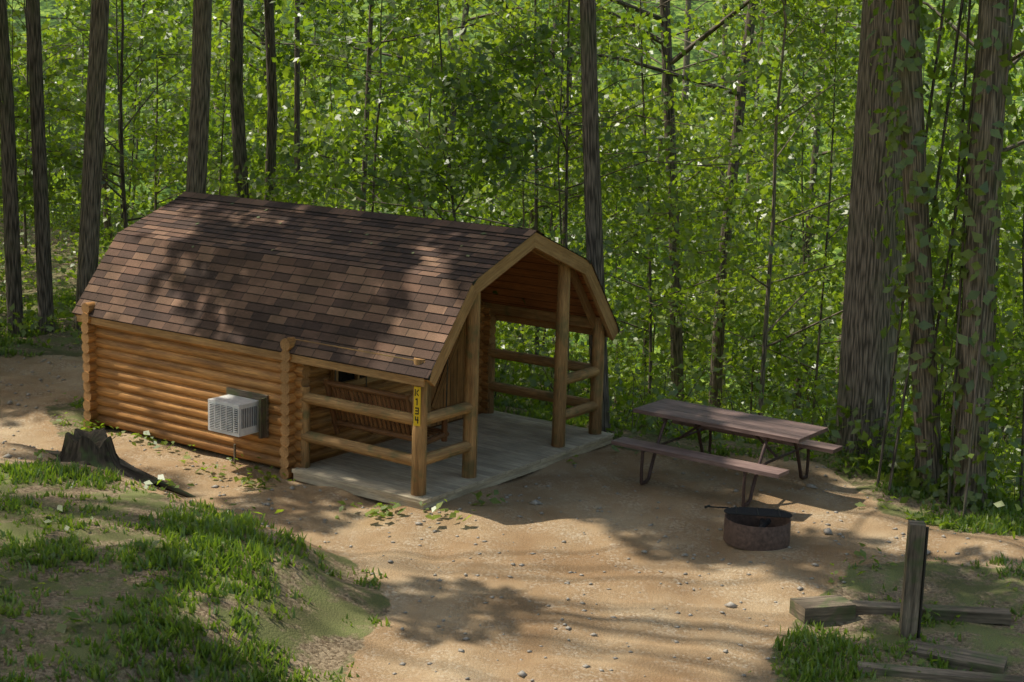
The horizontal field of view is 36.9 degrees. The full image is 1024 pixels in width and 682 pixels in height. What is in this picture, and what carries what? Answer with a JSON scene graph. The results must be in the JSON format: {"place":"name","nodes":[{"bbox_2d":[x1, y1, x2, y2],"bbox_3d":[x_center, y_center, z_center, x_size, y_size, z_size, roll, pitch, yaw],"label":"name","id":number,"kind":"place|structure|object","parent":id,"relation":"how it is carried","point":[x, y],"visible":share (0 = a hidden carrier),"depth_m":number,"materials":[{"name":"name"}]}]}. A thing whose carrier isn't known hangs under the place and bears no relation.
{"place":"outdoors","nodes":[
{"label":"outdoors","id":0,"kind":"place"},
{"bbox_2d":[0,0,1023,681],"bbox_3d":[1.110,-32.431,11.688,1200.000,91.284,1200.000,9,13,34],"label":"ground","id":1,"kind":"structure","parent":0,"point":[318,634],"depth_m":14.91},
{"bbox_2d":[39,427,195,496],"bbox_3d":[-4.638,1.341,16.880,2.095,0.766,2.203,9,13,34],"label":"stump","id":2,"kind":"object","parent":1,"relation":"on","point":[95,448],"visible":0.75,"depth_m":16.64,"materials":[{"name":"brown wood"}]},
{"bbox_2d":[72,191,619,509],"bbox_3d":[-2.187,-0.198,19.322,5.770,2.910,4.235,9,13,34],"label":"cabin","id":3,"kind":"object","parent":1,"relation":"on","point":[356,352],"visible":0.99,"depth_m":18.22,"materials":[{"name":"brown wood"}]},
{"bbox_2d":[0,357,1022,680],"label":"stones","id":4,"kind":"object","parent":1,"relation":"on","point":[522,673],"visible":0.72,"depth_m":15.88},
{"bbox_2d":[0,0,1023,538],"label":"forest trees","id":5,"kind":"object","parent":1,"relation":"on","point":[946,312],"visible":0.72,"depth_m":25.90,"materials":[{"name":"green plant"}]},
{"bbox_2d":[0,285,1023,681],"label":"grass tufts","id":6,"kind":"object","parent":1,"relation":"on","point":[208,533],"visible":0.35,"depth_m":13.26,"materials":[{"name":"green plant"}]},
{"bbox_2d":[0,391,1023,676],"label":"weeds","id":7,"kind":"object","parent":1,"relation":"on","point":[60,627],"visible":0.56,"depth_m":16.29,"materials":[{"name":"green plant"}]},
{"bbox_2d":[611,398,842,506],"bbox_3d":[2.513,1.272,17.961,2.179,0.768,1.697,9,13,34],"label":"picnic table","id":8,"kind":"object","parent":1,"relation":"on","point":[764,430],"visible":1,"depth_m":17.74,"materials":[{"name":"paint"}]},
{"bbox_2d":[704,505,791,550],"bbox_3d":[2.457,1.910,15.888,0.864,0.325,0.687,1,11,-4],"label":"fire ring","id":9,"kind":"object","parent":1,"relation":"on","point":[756,529],"visible":1,"depth_m":15.71,"materials":[{"name":"metal"}]},
{"bbox_2d":[789,520,1023,681],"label":"wooden posts","id":10,"kind":"object","parent":1,"relation":"on","point":[839,608],"visible":0.88,"depth_m":13.20,"materials":[{"name":"grey"}]}
]}

